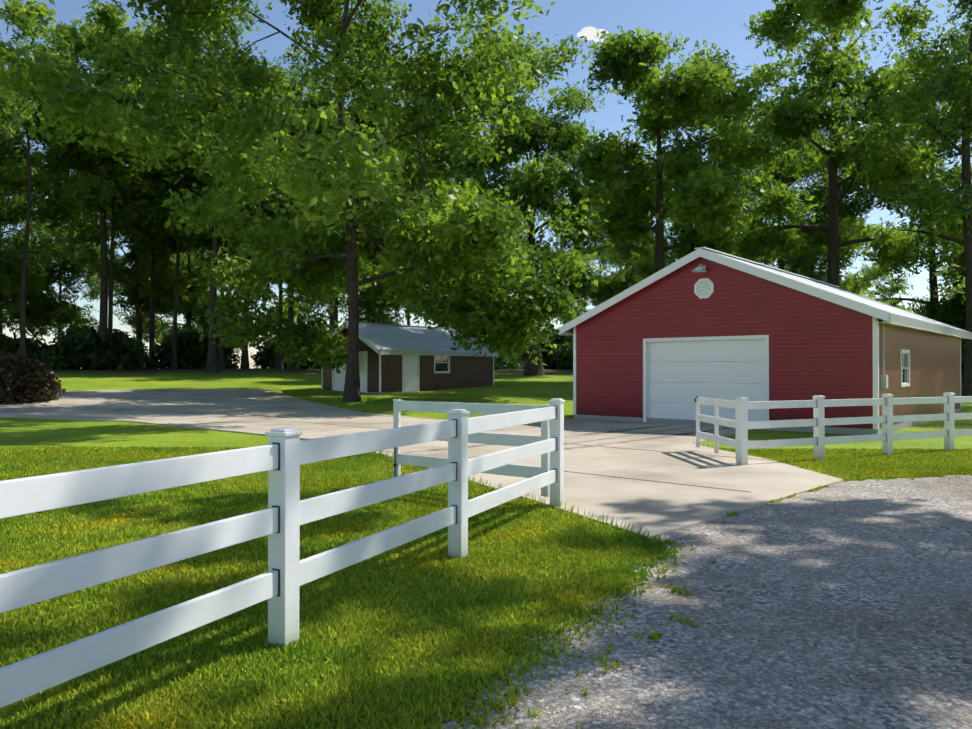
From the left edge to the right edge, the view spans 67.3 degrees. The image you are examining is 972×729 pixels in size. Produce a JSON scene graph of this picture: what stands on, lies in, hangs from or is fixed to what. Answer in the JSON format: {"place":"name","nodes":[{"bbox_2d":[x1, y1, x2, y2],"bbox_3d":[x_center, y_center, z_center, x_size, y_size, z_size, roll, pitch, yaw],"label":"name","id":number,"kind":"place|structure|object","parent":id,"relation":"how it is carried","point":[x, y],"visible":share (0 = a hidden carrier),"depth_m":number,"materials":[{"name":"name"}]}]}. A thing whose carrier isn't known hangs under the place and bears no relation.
{"place":"outdoors","nodes":[
{"label":"outdoors","id":0,"kind":"place"},
{"bbox_2d":[0,389,842,537],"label":"driveway","id":1,"kind":"structure","parent":0,"point":[658,508],"depth_m":14.15,"materials":[{"name":"beige concrete"}]},
{"bbox_2d":[269,414,773,491],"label":"concrete joints","id":2,"kind":"object","parent":1,"relation":"on","point":[591,445],"visible":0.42,"depth_m":13.76,"materials":[{"name":"grey concrete"}]},
{"bbox_2d":[373,439,845,535],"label":"edge grass","id":3,"kind":"structure","parent":1,"relation":"on","point":[639,531],"depth_m":9.58,"materials":[{"name":"green plant"}]},
{"bbox_2d":[0,368,971,728],"bbox_3d":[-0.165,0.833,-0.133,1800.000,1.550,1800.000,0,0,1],"label":"lawn","id":4,"kind":"structure","parent":0,"point":[514,386],"depth_m":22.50,"materials":[{"name":"green plant"}]},
{"bbox_2d":[0,198,22,260],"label":"tree","id":5,"kind":"object","parent":4,"relation":"on","point":[3,207],"visible":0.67,"depth_m":48.44,"materials":[{"name":"green plant"}]},
{"bbox_2d":[0,333,52,367],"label":"bush","id":6,"kind":"object","parent":4,"relation":"on","point":[12,346],"visible":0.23,"depth_m":57.61,"materials":[{"name":"green plant"}]},
{"bbox_2d":[0,68,54,283],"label":"tree","id":7,"kind":"object","parent":4,"relation":"on","point":[17,205],"visible":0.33,"depth_m":59.05,"materials":[{"name":"green plant"}]},
{"bbox_2d":[0,348,65,404],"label":"bush","id":8,"kind":"object","parent":4,"relation":"on","point":[27,379],"visible":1,"depth_m":28.21,"materials":[{"name":"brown plant"}]},
{"bbox_2d":[0,95,68,319],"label":"tree","id":9,"kind":"object","parent":4,"relation":"on","point":[48,244],"visible":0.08,"depth_m":68.27,"materials":[{"name":"green plant"}]},
{"bbox_2d":[0,6,120,359],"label":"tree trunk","id":10,"kind":"object","parent":4,"relation":"on","point":[90,195],"visible":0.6,"depth_m":49.93,"materials":[{"name":"green plant"}]},
{"bbox_2d":[0,130,123,345],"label":"tree","id":11,"kind":"object","parent":4,"relation":"on","point":[36,308],"visible":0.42,"depth_m":61.91,"materials":[{"name":"green plant"}]},
{"bbox_2d":[4,213,124,341],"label":"tree","id":12,"kind":"object","parent":4,"relation":"on","point":[91,293],"visible":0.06,"depth_m":84.42,"materials":[{"name":"green plant"}]},
{"bbox_2d":[35,324,157,369],"bbox_3d":[-30.403,-1.109,57.006,8.349,4.220,8.213,0,0,41],"label":"bush","id":13,"kind":"object","parent":4,"relation":"on","point":[82,348],"visible":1,"depth_m":54.94,"materials":[{"name":"green plant"}]},
{"bbox_2d":[0,0,199,369],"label":"tall tree","id":14,"kind":"object","parent":4,"relation":"on","point":[142,212],"visible":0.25,"depth_m":53.99,"materials":[{"name":"green plant"}]},
{"bbox_2d":[20,29,184,369],"bbox_3d":[-28.640,-12.642,55.723,11.205,26.663,10.308,0,0,1],"label":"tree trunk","id":15,"kind":"object","parent":4,"relation":"on","point":[132,88],"visible":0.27,"depth_m":55.92,"materials":[{"name":"green plant"}]},
{"bbox_2d":[35,98,210,344],"bbox_3d":[-33.315,-12.290,67.212,17.084,26.008,13.712,0,0,1],"label":"tree","id":16,"kind":"object","parent":4,"relation":"on","point":[164,282],"visible":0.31,"depth_m":63.71,"materials":[{"name":"green plant"}]},
{"bbox_2d":[107,120,193,366],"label":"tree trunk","id":17,"kind":"object","parent":4,"relation":"on","point":[151,328],"visible":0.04,"depth_m":63.13,"materials":[{"name":"brown plant"}]},
{"bbox_2d":[124,95,230,368],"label":"tree","id":18,"kind":"object","parent":4,"relation":"on","point":[174,240],"visible":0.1,"depth_m":60.29,"materials":[{"name":"green plant"}]},
{"bbox_2d":[83,207,278,341],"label":"tree","id":19,"kind":"object","parent":4,"relation":"on","point":[189,317],"visible":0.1,"depth_m":68.19,"materials":[{"name":"green plant"}]},
{"bbox_2d":[117,238,249,354],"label":"tree","id":20,"kind":"object","parent":4,"relation":"on","point":[161,326],"visible":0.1,"depth_m":84.19,"materials":[{"name":"green plant"}]},
{"bbox_2d":[149,323,240,368],"bbox_3d":[-25.686,-1.407,64.473,7.968,4.842,7.809,0,0,1],"label":"bush","id":21,"kind":"object","parent":4,"relation":"on","point":[192,350],"visible":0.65,"depth_m":62.51,"materials":[{"name":"green plant"}]},
{"bbox_2d":[121,0,310,372],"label":"tree","id":22,"kind":"object","parent":4,"relation":"on","point":[212,357],"visible":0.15,"depth_m":51.88,"materials":[{"name":"green plant"}]},
{"bbox_2d":[164,86,284,369],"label":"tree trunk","id":23,"kind":"object","parent":4,"relation":"on","point":[221,361],"visible":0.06,"depth_m":58.79,"materials":[{"name":"brown plant"}]},
{"bbox_2d":[182,127,282,368],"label":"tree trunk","id":24,"kind":"object","parent":4,"relation":"on","point":[244,364],"depth_m":62.87,"materials":[{"name":"brown plant"}]},
{"bbox_2d":[0,398,564,707],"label":"fence","id":25,"kind":"object","parent":4,"relation":"on","point":[283,455],"visible":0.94,"depth_m":4.01,"materials":[{"name":"white plastic"}]},
{"bbox_2d":[393,399,549,496],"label":"gate","id":26,"kind":"structure","parent":25,"relation":"attached to","point":[399,458],"depth_m":9.00,"materials":[{"name":"white plastic"}]},
{"bbox_2d":[249,327,321,368],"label":"bush","id":27,"kind":"object","parent":4,"relation":"on","point":[263,357],"visible":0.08,"depth_m":65.51,"materials":[{"name":"green plant"}]},
{"bbox_2d":[249,88,336,368],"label":"tree","id":28,"kind":"object","parent":4,"relation":"on","point":[280,365],"depth_m":61.05,"materials":[{"name":"green plant"}]},
{"bbox_2d":[255,85,336,369],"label":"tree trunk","id":29,"kind":"object","parent":4,"relation":"on","point":[290,366],"visible":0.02,"depth_m":59.49,"materials":[{"name":"brown plant"}]},
{"bbox_2d":[265,326,329,368],"bbox_3d":[-15.715,-1.323,65.826,8.100,4.756,7.857,0,0,-42],"label":"bush","id":30,"kind":"object","parent":4,"relation":"on","point":[310,364],"visible":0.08,"depth_m":63.15,"materials":[{"name":"green plant"}]},
{"bbox_2d":[0,0,608,401],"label":"oak tree","id":31,"kind":"object","parent":4,"relation":"on","point":[457,237],"visible":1,"depth_m":29.53,"materials":[{"name":"green plant"}]},
{"bbox_2d":[254,94,409,333],"bbox_3d":[-10.903,-9.913,54.367,14.964,21.582,11.734,0,0,43],"label":"tree","id":32,"kind":"object","parent":4,"relation":"on","point":[375,294],"visible":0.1,"depth_m":54.35,"materials":[{"name":"green plant"}]},
{"bbox_2d":[272,19,403,328],"bbox_3d":[-11.378,-13.097,55.486,10.609,27.861,10.138,0,0,1],"label":"tree","id":33,"kind":"object","parent":4,"relation":"on","point":[349,124],"visible":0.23,"depth_m":55.75,"materials":[{"name":"green plant"}]},
{"bbox_2d":[253,253,423,330],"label":"tree","id":34,"kind":"object","parent":4,"relation":"on","point":[367,307],"visible":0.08,"depth_m":74.69,"materials":[{"name":"green plant"}]},
{"bbox_2d":[371,123,398,322],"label":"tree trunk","id":35,"kind":"object","parent":4,"relation":"on","point":[374,319],"depth_m":68.09,"materials":[{"name":"brown plant"}]},
{"bbox_2d":[357,258,434,324],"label":"tree","id":36,"kind":"object","parent":4,"relation":"on","point":[397,322],"depth_m":94.69,"materials":[{"name":"green plant"}]},
{"bbox_2d":[321,321,497,393],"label":"shed","id":37,"kind":"structure","parent":4,"relation":"on","point":[393,358],"depth_m":37.68,"materials":[{"name":"brown wood"}]},
{"bbox_2d":[382,101,482,326],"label":"tree","id":38,"kind":"object","parent":4,"relation":"on","point":[424,208],"depth_m":66.59,"materials":[{"name":"green plant"}]},
{"bbox_2d":[365,119,544,327],"bbox_3d":[-3.273,-9.723,58.536,12.694,21.100,13.469,0,0,-34],"label":"tree","id":39,"kind":"object","parent":4,"relation":"on","point":[440,154],"visible":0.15,"depth_m":55.82,"materials":[{"name":"green plant"}]},
{"bbox_2d":[424,276,555,343],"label":"tree","id":40,"kind":"object","parent":4,"relation":"on","point":[543,324],"depth_m":77.03,"materials":[{"name":"green plant"}]},
{"bbox_2d":[494,345,525,369],"bbox_3d":[-1.135,-0.683,64.771,10.486,3.224,10.537,0,0,1],"label":"bush","id":41,"kind":"object","parent":4,"relation":"on","point":[501,364],"visible":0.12,"depth_m":61.89,"materials":[{"name":"green plant"}]},
{"bbox_2d":[453,80,610,375],"bbox_3d":[2.947,-9.617,51.809,11.304,21.404,12.484,0,0,32],"label":"oak tree","id":42,"kind":"object","parent":4,"relation":"on","point":[537,189],"visible":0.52,"depth_m":50.95,"materials":[{"name":"green plant"}]},
{"bbox_2d":[521,327,569,368],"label":"tree","id":43,"kind":"object","parent":4,"relation":"on","point":[546,357],"visible":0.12,"depth_m":68.82,"materials":[{"name":"green plant"}]},
{"bbox_2d":[547,336,572,369],"bbox_3d":[10.089,-1.352,64.959,9.549,4.571,9.294,0,0,1],"label":"bush","id":44,"kind":"object","parent":4,"relation":"on","point":[563,359],"visible":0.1,"depth_m":63.68,"materials":[{"name":"green plant"}]},
{"bbox_2d":[552,232,645,324],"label":"tree","id":45,"kind":"object","parent":4,"relation":"on","point":[599,248],"visible":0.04,"depth_m":93.55,"materials":[{"name":"green plant"}]},
{"bbox_2d":[567,195,695,305],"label":"tree","id":46,"kind":"object","parent":4,"relation":"on","point":[613,285],"visible":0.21,"depth_m":73.34,"materials":[{"name":"green plant"}]},
{"bbox_2d":[558,26,789,272],"bbox_3d":[11.085,-9.790,45.484,14.107,22.240,12.021,0,0,34],"label":"tree","id":47,"kind":"object","parent":4,"relation":"on","point":[709,88],"visible":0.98,"depth_m":43.37,"materials":[{"name":"green plant"}]},
{"bbox_2d":[623,78,828,277],"bbox_3d":[18.130,-11.175,61.587,16.596,23.793,17.582,0,0,1],"label":"tree","id":48,"kind":"object","parent":4,"relation":"on","point":[799,164],"visible":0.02,"depth_m":58.60,"materials":[{"name":"green plant"}]},
{"bbox_2d":[559,247,971,434],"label":"barn","id":49,"kind":"structure","parent":4,"relation":"on","point":[669,343],"depth_m":20.02,"materials":[{"name":"red"}]},
{"bbox_2d":[722,96,864,281],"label":"tree","id":50,"kind":"object","parent":4,"relation":"on","point":[796,145],"visible":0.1,"depth_m":64.91,"materials":[{"name":"green plant"}]},
{"bbox_2d":[744,130,916,306],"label":"tree","id":51,"kind":"object","parent":4,"relation":"on","point":[853,208],"visible":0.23,"depth_m":64.13,"materials":[{"name":"green plant"}]},
{"bbox_2d":[768,215,912,303],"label":"tree","id":52,"kind":"object","parent":4,"relation":"on","point":[874,272],"visible":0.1,"depth_m":86.34,"materials":[{"name":"green plant"}]},
{"bbox_2d":[729,0,953,288],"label":"tree","id":53,"kind":"object","parent":4,"relation":"on","point":[793,119],"visible":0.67,"depth_m":47.59,"materials":[{"name":"green plant"}]},
{"bbox_2d":[735,393,971,464],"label":"fence","id":54,"kind":"object","parent":4,"relation":"on","point":[819,440],"visible":0.96,"depth_m":12.86,"materials":[{"name":"white plastic"}]},
{"bbox_2d":[694,396,735,452],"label":"gate","id":55,"kind":"structure","parent":54,"relation":"attached to","point":[716,421],"depth_m":12.99,"materials":[{"name":"white plastic"}]},
{"bbox_2d":[810,0,971,395],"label":"tree","id":56,"kind":"object","parent":4,"relation":"on","point":[931,198],"visible":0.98,"depth_m":38.04,"materials":[{"name":"green plant"}]},
{"bbox_2d":[840,50,971,329],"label":"tree","id":57,"kind":"object","parent":4,"relation":"on","point":[855,288],"visible":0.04,"depth_m":60.58,"materials":[{"name":"green plant"}]},
{"bbox_2d":[869,0,971,304],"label":"tree","id":58,"kind":"object","parent":4,"relation":"on","point":[954,133],"visible":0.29,"depth_m":41.45,"materials":[{"name":"green plant"}]},
{"bbox_2d":[907,244,965,329],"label":"tree","id":59,"kind":"object","parent":4,"relation":"on","point":[925,310],"visible":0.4,"depth_m":60.94,"materials":[{"name":"green plant"}]},
{"bbox_2d":[933,117,971,327],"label":"tree","id":60,"kind":"object","parent":4,"relation":"on","point":[959,313],"visible":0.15,"depth_m":60.79,"materials":[{"name":"green plant"}]},
{"bbox_2d":[961,339,965,389],"bbox_3d":[34.948,0.041,54.352,10.117,4.752,10.387,0,0,1],"label":"trunk","id":61,"kind":"object","parent":4,"relation":"on","point":[963,341],"visible":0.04,"depth_m":50.87,"materials":[{"name":"green plant"}]},
{"bbox_2d":[0,0,971,367],"label":"sky","id":62,"kind":"structure","parent":0,"point":[720,22],"materials":[{"name":"blue"}]},
{"bbox_2d":[412,424,728,452],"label":"tyre marks","id":63,"kind":"object","parent":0,"point":[595,433],"visible":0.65,"depth_m":16.57},
{"bbox_2d":[577,27,608,42],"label":"cloud","id":64,"kind":"structure","parent":0,"point":[589,33],"depth_m":890.99,"materials":[{"name":"white"}]},
{"bbox_2d":[429,475,971,728],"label":"gravel road","id":65,"kind":"structure","parent":0,"point":[844,605],"depth_m":4.45,"materials":[{"name":"grey gravel"}]},
{"bbox_2d":[380,469,971,728],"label":"grass tufts","id":66,"kind":"object","parent":65,"relation":"on","point":[656,635],"visible":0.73,"depth_m":4.03,"materials":[{"name":"green plant"}]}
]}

